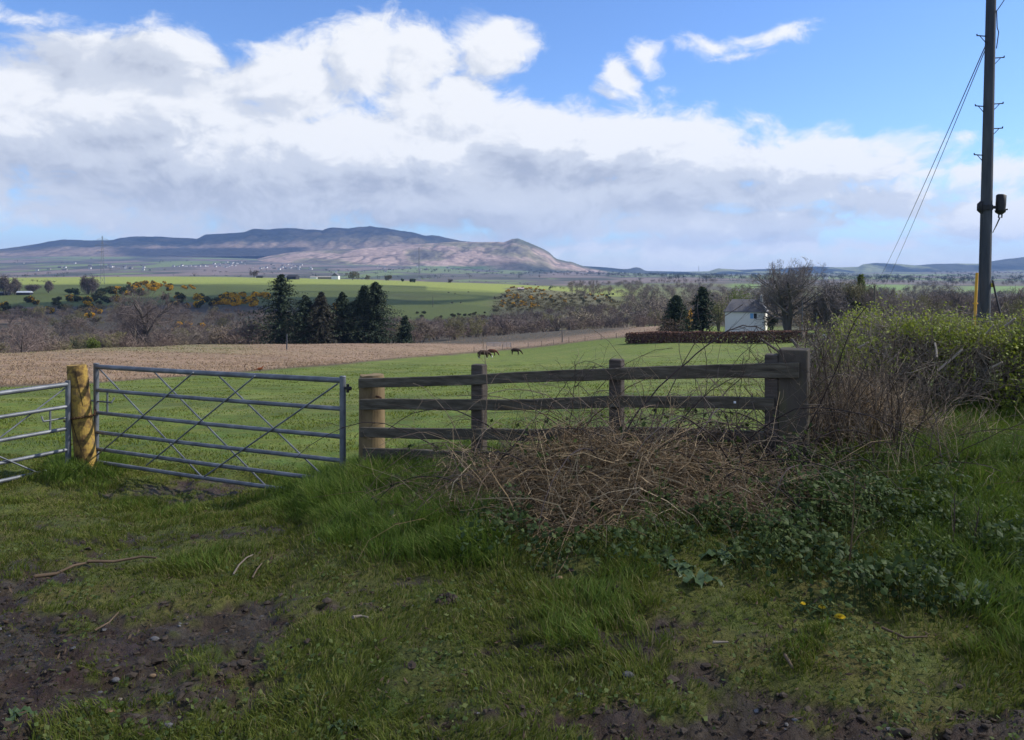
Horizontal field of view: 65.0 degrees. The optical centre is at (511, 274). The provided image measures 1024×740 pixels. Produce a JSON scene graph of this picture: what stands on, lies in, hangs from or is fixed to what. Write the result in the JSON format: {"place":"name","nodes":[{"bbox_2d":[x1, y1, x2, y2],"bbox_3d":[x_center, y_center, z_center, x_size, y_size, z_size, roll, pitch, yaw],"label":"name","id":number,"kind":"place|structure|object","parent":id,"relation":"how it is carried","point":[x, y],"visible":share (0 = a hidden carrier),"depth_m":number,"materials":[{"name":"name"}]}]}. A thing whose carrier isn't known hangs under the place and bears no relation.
{"place":"outdoors","nodes":[
{"label":"outdoors","id":0,"kind":"place"},
{"bbox_2d":[0,226,466,257],"bbox_3d":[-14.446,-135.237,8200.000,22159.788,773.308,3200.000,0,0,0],"label":"hills","id":1,"kind":"structure","parent":0,"point":[258,243],"depth_m":7507.94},
{"bbox_2d":[257,238,609,271],"bbox_3d":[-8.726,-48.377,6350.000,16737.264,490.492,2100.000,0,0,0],"label":"hill","id":2,"kind":"structure","parent":0,"point":[517,254],"depth_m":5812.56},
{"bbox_2d":[0,256,1023,739],"bbox_3d":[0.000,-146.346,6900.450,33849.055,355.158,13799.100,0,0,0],"label":"ground","id":3,"kind":"structure","parent":0,"point":[472,292],"depth_m":4.30,"materials":[{"name":"plant"}]},
{"bbox_2d":[0,274,14,294],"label":"bare tree","id":4,"kind":"object","parent":3,"relation":"on","point":[6,285],"visible":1,"depth_m":757.54,"materials":[{"name":"grey plant"}]},
{"bbox_2d":[0,311,19,324],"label":"bare tree","id":5,"kind":"object","parent":3,"relation":"on","point":[13,317],"visible":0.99,"depth_m":453.91,"materials":[{"name":"grey plant"}]},
{"bbox_2d":[12,276,21,294],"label":"bare tree","id":6,"kind":"object","parent":3,"relation":"on","point":[17,283],"visible":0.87,"depth_m":774.57,"materials":[{"name":"grey plant"}]},
{"bbox_2d":[11,308,30,321],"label":"bare tree","id":7,"kind":"object","parent":3,"relation":"on","point":[21,313],"visible":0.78,"depth_m":476.97,"materials":[{"name":"grey plant"}]},
{"bbox_2d":[5,705,37,723],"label":"dock plant","id":8,"kind":"object","parent":3,"relation":"on","point":[12,718],"visible":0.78,"depth_m":2.86,"materials":[{"name":"green plant"}]},
{"bbox_2d":[1,318,47,352],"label":"bare tree","id":9,"kind":"object","parent":3,"relation":"on","point":[22,344],"visible":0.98,"depth_m":204.32,"materials":[{"name":"grey plant"}]},
{"bbox_2d":[24,283,41,291],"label":"bare tree","id":10,"kind":"object","parent":3,"relation":"on","point":[33,288],"visible":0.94,"depth_m":788.00,"materials":[{"name":"grey plant"}]},
{"bbox_2d":[44,279,53,292],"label":"bare tree","id":11,"kind":"object","parent":3,"relation":"on","point":[48,286],"visible":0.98,"depth_m":800.02,"materials":[{"name":"grey plant"}]},
{"bbox_2d":[34,562,88,577],"bbox_3d":[-2.620,1.723,4.702,0.042,0.040,0.311,0,0,43],"label":"stick","id":12,"kind":"object","parent":3,"relation":"on","point":[53,573],"visible":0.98,"depth_m":4.66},
{"bbox_2d":[51,326,72,337],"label":"bare tree","id":13,"kind":"object","parent":3,"relation":"on","point":[65,332],"visible":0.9,"depth_m":368.93,"materials":[{"name":"grey plant"}]},
{"bbox_2d":[53,318,71,329],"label":"bare tree","id":14,"kind":"object","parent":3,"relation":"on","point":[64,326],"visible":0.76,"depth_m":406.97,"materials":[{"name":"grey plant"}]},
{"bbox_2d":[66,364,96,469],"bbox_3d":[-4.876,1.840,9.159,0.375,1.631,0.234,0,0,0],"label":"gate post","id":15,"kind":"object","parent":3,"relation":"on","point":[83,438],"visible":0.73,"depth_m":9.07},
{"bbox_2d":[0,380,71,482],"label":"farm gate","id":16,"kind":"structure","parent":15,"relation":"attached to","point":[66,384],"depth_m":8.81,"materials":[{"name":"metal"}]},
{"bbox_2d":[91,363,351,489],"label":"farm gate","id":17,"kind":"structure","parent":15,"relation":"attached to","point":[345,388],"depth_m":8.34,"materials":[{"name":"metal"}]},
{"bbox_2d":[68,331,100,348],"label":"bare tree","id":18,"kind":"object","parent":3,"relation":"on","point":[86,337],"visible":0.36,"depth_m":270.32,"materials":[{"name":"brown plant"}]},
{"bbox_2d":[79,274,99,294],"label":"bare tree","id":19,"kind":"object","parent":3,"relation":"on","point":[88,284],"visible":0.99,"depth_m":773.68,"materials":[{"name":"grey plant"}]},
{"bbox_2d":[84,337,101,348],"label":"bush","id":20,"kind":"object","parent":3,"relation":"on","point":[92,344],"visible":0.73,"depth_m":184.20,"materials":[{"name":"green plant"}]},
{"bbox_2d":[95,237,108,283],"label":"pylon","id":21,"kind":"object","parent":3,"relation":"on","point":[103,258],"visible":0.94,"depth_m":1049.36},
{"bbox_2d":[100,331,126,347],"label":"bare tree","id":22,"kind":"object","parent":3,"relation":"on","point":[107,340],"visible":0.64,"depth_m":246.46,"materials":[{"name":"brown plant"}]},
{"bbox_2d":[87,556,156,562],"bbox_3d":[-2.365,1.723,4.886,0.384,0.042,0.063,0,0,-20],"label":"stick","id":23,"kind":"object","parent":3,"relation":"on","point":[110,561],"visible":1,"depth_m":4.87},
{"bbox_2d":[106,303,166,341],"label":"bare tree","id":24,"kind":"object","parent":3,"relation":"on","point":[132,332],"visible":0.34,"depth_m":298.45,"materials":[{"name":"grey plant"}]},
{"bbox_2d":[108,287,193,340],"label":"bare tree","id":25,"kind":"object","parent":3,"relation":"on","point":[143,320],"visible":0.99,"depth_m":260.17,"materials":[{"name":"grey plant"}]},
{"bbox_2d":[142,327,175,344],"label":"bare tree","id":26,"kind":"object","parent":3,"relation":"on","point":[154,337],"visible":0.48,"depth_m":259.21,"materials":[{"name":"brown plant"}]},
{"bbox_2d":[175,326,208,344],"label":"bare tree","id":27,"kind":"object","parent":3,"relation":"on","point":[185,335],"visible":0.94,"depth_m":234.08,"materials":[{"name":"brown plant"}]},
{"bbox_2d":[186,326,211,344],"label":"bare tree","id":28,"kind":"object","parent":3,"relation":"on","point":[203,331],"visible":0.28,"depth_m":258.75,"materials":[{"name":"brown plant"}]},
{"bbox_2d":[202,323,234,343],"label":"bare tree","id":29,"kind":"object","parent":3,"relation":"on","point":[213,333],"visible":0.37,"depth_m":248.97,"materials":[{"name":"brown plant"}]},
{"bbox_2d":[226,317,260,343],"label":"bare tree","id":30,"kind":"object","parent":3,"relation":"on","point":[249,327],"visible":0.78,"depth_m":244.19,"materials":[{"name":"grey plant"}]},
{"bbox_2d":[229,274,307,343],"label":"spruce tree","id":31,"kind":"object","parent":3,"relation":"on","point":[282,289],"visible":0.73,"depth_m":243.54,"materials":[{"name":"green plant"}]},
{"bbox_2d":[270,295,331,343],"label":"spruce tree","id":32,"kind":"object","parent":3,"relation":"on","point":[303,306],"visible":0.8,"depth_m":238.28,"materials":[{"name":"green plant"}]},
{"bbox_2d":[289,291,350,343],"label":"spruce tree","id":33,"kind":"object","parent":3,"relation":"on","point":[322,313],"visible":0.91,"depth_m":238.14,"materials":[{"name":"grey plant"}]},
{"bbox_2d":[0,326,657,385],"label":"stubble","id":34,"kind":"object","parent":3,"relation":"on","point":[49,381],"visible":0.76,"depth_m":78.34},
{"bbox_2d":[327,718,361,735],"bbox_3d":[-0.578,1.577,2.787,0.129,0.058,0.090,0,0,-10],"label":"dock plant","id":35,"kind":"object","parent":3,"relation":"on","point":[337,727],"visible":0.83,"depth_m":2.79,"materials":[{"name":"green plant"}]},
{"bbox_2d":[0,301,705,352],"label":"valley scrub","id":36,"kind":"object","parent":3,"relation":"on","point":[210,318],"visible":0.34,"depth_m":332.78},
{"bbox_2d":[326,292,384,343],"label":"spruce tree","id":37,"kind":"object","parent":3,"relation":"on","point":[342,310],"visible":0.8,"depth_m":242.65,"materials":[{"name":"green plant"}]},
{"bbox_2d":[343,284,395,343],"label":"spruce tree","id":38,"kind":"object","parent":3,"relation":"on","point":[363,292],"visible":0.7,"depth_m":243.94,"materials":[{"name":"green plant"}]},
{"bbox_2d":[337,281,419,343],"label":"spruce tree","id":39,"kind":"object","parent":3,"relation":"on","point":[376,302],"visible":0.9,"depth_m":242.72,"materials":[{"name":"green plant"}]},
{"bbox_2d":[393,315,416,342],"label":"spruce tree","id":40,"kind":"object","parent":3,"relation":"on","point":[403,330],"visible":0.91,"depth_m":249.22,"materials":[{"name":"green plant"}]},
{"bbox_2d":[411,317,441,341],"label":"bare tree","id":41,"kind":"object","parent":3,"relation":"on","point":[425,325],"visible":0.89,"depth_m":284.63,"materials":[{"name":"brown plant"}]},
{"bbox_2d":[435,592,457,606],"bbox_3d":[-0.319,1.571,3.893,0.116,0.064,0.142,0,0,0],"label":"molehill","id":42,"kind":"object","parent":3,"relation":"on","point":[449,598],"visible":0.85,"depth_m":3.87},
{"bbox_2d":[444,316,466,339],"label":"bare tree","id":43,"kind":"object","parent":3,"relation":"on","point":[451,323],"visible":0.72,"depth_m":290.34,"materials":[{"name":"brown plant"}]},
{"bbox_2d":[446,317,467,337],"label":"bare tree","id":44,"kind":"object","parent":3,"relation":"on","point":[464,327],"visible":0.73,"depth_m":291.60,"materials":[{"name":"brown plant"}]},
{"bbox_2d":[468,323,482,337],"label":"bare tree","id":45,"kind":"object","parent":3,"relation":"on","point":[476,327],"visible":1,"depth_m":306.82,"materials":[{"name":"brown plant"}]},
{"bbox_2d":[468,316,485,326],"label":"bare tree","id":46,"kind":"object","parent":3,"relation":"on","point":[478,321],"visible":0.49,"depth_m":369.33,"materials":[{"name":"brown plant"}]},
{"bbox_2d":[483,314,511,335],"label":"bare tree","id":47,"kind":"object","parent":3,"relation":"on","point":[496,321],"visible":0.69,"depth_m":343.25,"materials":[{"name":"grey plant"}]},
{"bbox_2d":[0,488,1009,735],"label":"gravel","id":48,"kind":"structure","parent":3,"relation":"on","point":[286,624],"depth_m":3.10,"materials":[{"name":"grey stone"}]},
{"bbox_2d":[0,351,1018,480],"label":"pasture","id":49,"kind":"structure","parent":3,"relation":"attached to","point":[60,439],"depth_m":16.22,"materials":[{"name":"green plant"}]},
{"bbox_2d":[0,437,1022,739],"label":"turf weeds","id":50,"kind":"object","parent":3,"relation":"on","point":[464,705],"visible":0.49,"depth_m":3.16,"materials":[{"name":"plant"}]},
{"bbox_2d":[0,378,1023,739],"bbox_3d":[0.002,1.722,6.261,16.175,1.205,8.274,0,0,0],"label":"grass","id":51,"kind":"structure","parent":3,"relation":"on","point":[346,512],"depth_m":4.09,"materials":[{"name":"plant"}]},
{"bbox_2d":[0,442,1023,739],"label":"leaf litter","id":52,"kind":"object","parent":3,"relation":"on","point":[418,646],"visible":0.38,"depth_m":3.41,"materials":[{"name":"brown plant"}]},
{"bbox_2d":[0,258,1023,283],"bbox_3d":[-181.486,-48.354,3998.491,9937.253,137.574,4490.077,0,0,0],"label":"plain woodland","id":53,"kind":"object","parent":3,"relation":"on","point":[945,278],"visible":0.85,"depth_m":2980.60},
{"bbox_2d":[0,446,1023,739],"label":"earth crumbs","id":54,"kind":"object","parent":3,"relation":"on","point":[904,732],"visible":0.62,"depth_m":3.18,"materials":[{"name":"soil"}]},
{"bbox_2d":[544,314,565,330],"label":"bare tree","id":55,"kind":"object","parent":3,"relation":"on","point":[555,325],"visible":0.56,"depth_m":348.79,"materials":[{"name":"grey plant"}]},
{"bbox_2d":[490,288,623,311],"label":"hill scrub","id":56,"kind":"object","parent":3,"relation":"on","point":[545,306],"visible":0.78,"depth_m":711.45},
{"bbox_2d":[559,313,582,329],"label":"bare tree","id":57,"kind":"object","parent":3,"relation":"on","point":[567,322],"visible":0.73,"depth_m":328.74,"materials":[{"name":"grey plant"}]},
{"bbox_2d":[358,347,809,464],"bbox_3d":[0.368,1.400,6.744,3.993,1.704,0.282,0,0,25],"label":"timber fence","id":58,"kind":"object","parent":3,"relation":"on","point":[374,404],"visible":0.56,"depth_m":6.50,"materials":[{"name":"wood"}]},
{"bbox_2d":[581,304,601,314],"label":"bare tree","id":59,"kind":"object","parent":3,"relation":"on","point":[592,307],"visible":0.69,"depth_m":518.34,"materials":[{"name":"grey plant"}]},
{"bbox_2d":[601,311,626,327],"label":"bare tree","id":60,"kind":"object","parent":3,"relation":"on","point":[616,321],"visible":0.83,"depth_m":342.87,"materials":[{"name":"grey plant"}]},
{"bbox_2d":[295,296,942,560],"bbox_3d":[0.746,1.053,5.816,4.845,1.847,3.315,0,0,0],"label":"bramble","id":61,"kind":"object","parent":3,"relation":"on","point":[684,420],"visible":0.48,"depth_m":5.57,"materials":[{"name":"plant"}]},
{"bbox_2d":[319,354,938,575],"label":"dead grass","id":62,"kind":"structure","parent":3,"relation":"on","point":[614,459],"depth_m":5.15,"materials":[{"name":"plant"}]},
{"bbox_2d":[629,308,657,325],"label":"bare tree","id":63,"kind":"object","parent":3,"relation":"on","point":[640,313],"visible":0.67,"depth_m":339.39,"materials":[{"name":"grey plant"}]},
{"bbox_2d":[653,547,677,561],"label":"dock plant","id":64,"kind":"object","parent":3,"relation":"on","point":[670,556],"visible":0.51,"depth_m":4.26,"materials":[{"name":"green plant"}]},
{"bbox_2d":[658,317,686,336],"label":"bush","id":65,"kind":"object","parent":3,"relation":"on","point":[667,327],"visible":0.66,"depth_m":164.38,"materials":[{"name":"brown plant"}]},
{"bbox_2d":[656,294,695,331],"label":"conifer tree","id":66,"kind":"object","parent":3,"relation":"on","point":[674,311],"visible":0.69,"depth_m":177.08,"materials":[{"name":"green plant"}]},
{"bbox_2d":[664,559,694,577],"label":"dock plant","id":67,"kind":"object","parent":3,"relation":"on","point":[685,566],"visible":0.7,"depth_m":4.11,"materials":[{"name":"green plant"}]},
{"bbox_2d":[685,286,719,330],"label":"conifer tree","id":68,"kind":"object","parent":3,"relation":"on","point":[702,295],"visible":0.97,"depth_m":181.10,"materials":[{"name":"green plant"}]},
{"bbox_2d":[681,568,723,588],"bbox_3d":[0.916,1.500,3.964,0.203,0.060,0.176,0,0,-33],"label":"dock plant","id":69,"kind":"object","parent":3,"relation":"on","point":[699,578],"visible":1,"depth_m":3.96,"materials":[{"name":"green plant"}]},
{"bbox_2d":[625,330,807,343],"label":"clipped hedge","id":70,"kind":"object","parent":3,"relation":"on","point":[641,337],"visible":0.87,"depth_m":139.18,"materials":[{"name":"brown plant"}]},
{"bbox_2d":[698,548,735,564],"bbox_3d":[1.084,1.494,4.232,0.225,0.088,0.179,0,0,0],"label":"dock plant","id":71,"kind":"object","parent":3,"relation":"on","point":[713,551],"visible":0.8,"depth_m":4.23,"materials":[{"name":"green plant"}]},
{"bbox_2d":[710,298,728,330],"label":"budding tree","id":72,"kind":"object","parent":3,"relation":"on","point":[719,313],"visible":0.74,"depth_m":189.31,"materials":[{"name":"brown plant"}]},
{"bbox_2d":[725,282,756,302],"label":"budding tree","id":73,"kind":"object","parent":3,"relation":"on","point":[735,296],"visible":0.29,"depth_m":244.03,"materials":[{"name":"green plant"}]},
{"bbox_2d":[723,296,768,331],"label":"house","id":74,"kind":"structure","parent":3,"relation":"on","point":[734,317],"depth_m":178.08,"materials":[{"name":"paint"}]},
{"bbox_2d":[762,313,778,329],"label":"bush","id":75,"kind":"object","parent":3,"relation":"on","point":[774,321],"visible":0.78,"depth_m":175.08,"materials":[{"name":"green plant"}]},
{"bbox_2d":[557,278,1023,334],"bbox_3d":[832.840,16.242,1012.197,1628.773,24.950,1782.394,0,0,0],"label":"bare woodland","id":76,"kind":"object","parent":3,"relation":"on","point":[645,301],"visible":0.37,"depth_m":740.38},
{"bbox_2d":[744,256,839,329],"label":"bare tree","id":77,"kind":"object","parent":3,"relation":"on","point":[786,292],"visible":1,"depth_m":170.58,"materials":[{"name":"grey plant"}]},
{"bbox_2d":[783,600,820,613],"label":"dandelion","id":78,"kind":"object","parent":3,"relation":"on","point":[802,603],"visible":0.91,"depth_m":3.71,"materials":[{"name":"green plant"}]},
{"bbox_2d":[613,411,1023,591],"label":"bank weeds","id":79,"kind":"object","parent":3,"relation":"on","point":[833,519],"visible":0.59,"depth_m":4.56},
{"bbox_2d":[806,603,837,616],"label":"dandelion","id":80,"kind":"object","parent":3,"relation":"on","point":[824,611],"visible":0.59,"depth_m":3.67,"materials":[{"name":"green plant"}]},
{"bbox_2d":[806,278,855,332],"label":"bare tree","id":81,"kind":"object","parent":3,"relation":"on","point":[836,303],"visible":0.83,"depth_m":167.24,"materials":[{"name":"grey plant"}]},
{"bbox_2d":[827,612,858,625],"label":"dandelion","id":82,"kind":"object","parent":3,"relation":"on","point":[841,616],"visible":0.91,"depth_m":3.59,"materials":[{"name":"green plant"}]},
{"bbox_2d":[836,277,878,314],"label":"bare tree","id":83,"kind":"object","parent":3,"relation":"on","point":[855,292],"visible":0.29,"depth_m":171.10,"materials":[{"name":"grey plant"}]},
{"bbox_2d":[838,463,883,576],"bbox_3d":[1.719,1.256,4.018,0.169,0.617,0.194,0,0,-25],"label":"dead stalk","id":84,"kind":"object","parent":3,"relation":"on","point":[851,545],"visible":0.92,"depth_m":4.04,"materials":[{"name":"brown plant"}]},
{"bbox_2d":[733,354,1018,444],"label":"dead stems","id":85,"kind":"object","parent":3,"relation":"on","point":[915,412],"visible":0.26,"depth_m":6.80,"materials":[{"name":"brown plant"}]},
{"bbox_2d":[730,291,1023,486],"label":"bare shrub","id":86,"kind":"object","parent":3,"relation":"on","point":[850,394],"visible":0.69,"depth_m":5.96,"materials":[{"name":"plant"}]},
{"bbox_2d":[849,284,908,319],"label":"bare tree","id":87,"kind":"object","parent":3,"relation":"on","point":[869,299],"visible":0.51,"depth_m":148.82,"materials":[{"name":"grey plant"}]},
{"bbox_2d":[744,291,1023,421],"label":"hedge","id":88,"kind":"object","parent":3,"relation":"on","point":[952,328],"visible":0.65,"depth_m":8.15,"materials":[{"name":"green plant"}]},
{"bbox_2d":[881,626,928,638],"bbox_3d":[1.695,1.557,3.448,0.194,0.074,0.087,0,0,13],"label":"stick","id":89,"kind":"object","parent":3,"relation":"on","point":[898,634],"visible":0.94,"depth_m":3.44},
{"bbox_2d":[876,291,935,323],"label":"bare tree","id":90,"kind":"object","parent":3,"relation":"on","point":[917,306],"visible":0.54,"depth_m":139.47,"materials":[{"name":"grey plant"}]},
{"bbox_2d":[824,391,1023,488],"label":"bank dead stems","id":91,"kind":"object","parent":3,"relation":"on","point":[920,448],"visible":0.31,"depth_m":5.68,"materials":[{"name":"brown plant"}]},
{"bbox_2d":[904,290,950,315],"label":"bare tree","id":92,"kind":"object","parent":3,"relation":"on","point":[934,299],"visible":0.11,"depth_m":173.71,"materials":[{"name":"grey plant"}]},
{"bbox_2d":[910,294,962,317],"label":"bare tree","id":93,"kind":"object","parent":3,"relation":"on","point":[941,301],"visible":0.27,"depth_m":149.71,"materials":[{"name":"grey plant"}]},
{"bbox_2d":[929,285,970,319],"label":"bare tree","id":94,"kind":"object","parent":3,"relation":"on","point":[940,292],"visible":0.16,"depth_m":188.65,"materials":[{"name":"grey plant"}]},
{"bbox_2d":[950,483,964,543],"bbox_3d":[2.404,1.323,4.348,0.072,0.422,0.195,0,0,40],"label":"dead stalk","id":95,"kind":"object","parent":3,"relation":"on","point":[953,526],"visible":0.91,"depth_m":4.35,"materials":[{"name":"plant"}]},
{"bbox_2d":[931,289,995,313],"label":"bare tree","id":96,"kind":"object","parent":3,"relation":"on","point":[971,302],"visible":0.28,"depth_m":169.02,"materials":[{"name":"grey plant"}]},
{"bbox_2d":[967,499,981,552],"bbox_3d":[2.493,1.372,4.304,0.096,0.329,0.100,0,0,33],"label":"dead stalk","id":97,"kind":"object","parent":3,"relation":"on","point":[977,522],"visible":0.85,"depth_m":4.31,"materials":[{"name":"plant"}]},
{"bbox_2d":[952,578,1005,603],"bbox_3d":[2.170,1.501,3.740,0.267,0.110,0.240,0,0,0],"label":"dock plant","id":98,"kind":"object","parent":3,"relation":"on","point":[986,586],"visible":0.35,"depth_m":3.76,"materials":[{"name":"green plant"}]},
{"bbox_2d":[973,0,1007,380],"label":"utility pole","id":99,"kind":"object","parent":3,"relation":"on","point":[985,207],"visible":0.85,"depth_m":17.91,"materials":[{"name":"black wood"}]},
{"bbox_2d":[876,42,986,283],"bbox_3d":[26.046,-1.909,54.970,0.024,6.560,80.251,0,0,23],"label":"overhead cable","id":100,"kind":"object","parent":99,"relation":"hanging from","point":[944,138],"visible":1,"depth_m":24.69,"materials":[{"name":"black metal"}]},
{"bbox_2d":[883,44,987,288],"bbox_3d":[23.745,-1.810,48.970,0.020,6.656,67.398,0,0,23],"label":"overhead cable","id":101,"kind":"object","parent":99,"relation":"hanging from","point":[945,146],"visible":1,"depth_m":25.00,"materials":[{"name":"black metal"}]},
{"bbox_2d":[973,273,977,322],"bbox_3d":[10.224,0.764,17.750,0.142,1.615,0.060,0,0,0],"label":"stay guard","id":102,"kind":"object","parent":99,"relation":"attached to","point":[975,303],"visible":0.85,"depth_m":17.73,"materials":[{"name":"yellow paint"}]},
{"bbox_2d":[992,280,1002,319],"bbox_3d":[10.727,0.563,17.761,0.036,0.883,0.358,0,0,-5],"label":"ground cable","id":103,"kind":"object","parent":99,"relation":"hanging from","point":[997,301],"visible":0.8,"depth_m":17.78,"materials":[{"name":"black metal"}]},
{"bbox_2d":[991,285,1023,329],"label":"bare tree","id":104,"kind":"object","parent":3,"relation":"on","point":[1017,295],"visible":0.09,"depth_m":178.27,"materials":[{"name":"grey plant"}]},
{"bbox_2d":[991,292,1023,315],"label":"bare tree","id":105,"kind":"object","parent":3,"relation":"on","point":[995,302],"visible":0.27,"depth_m":149.62,"materials":[{"name":"grey plant"}]},
{"bbox_2d":[1000,296,1023,326],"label":"bare tree","id":106,"kind":"object","parent":3,"relation":"on","point":[1018,311],"visible":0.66,"depth_m":129.89,"materials":[{"name":"grey plant"}]},
{"bbox_2d":[0,0,1023,271],"label":"sky","id":107,"kind":"structure","parent":0,"point":[647,135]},
{"bbox_2d":[585,257,1023,273],"bbox_3d":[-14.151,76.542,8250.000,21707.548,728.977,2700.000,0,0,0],"label":"distant hills","id":108,"kind":"structure","parent":0,"point":[1014,264],"depth_m":7599.99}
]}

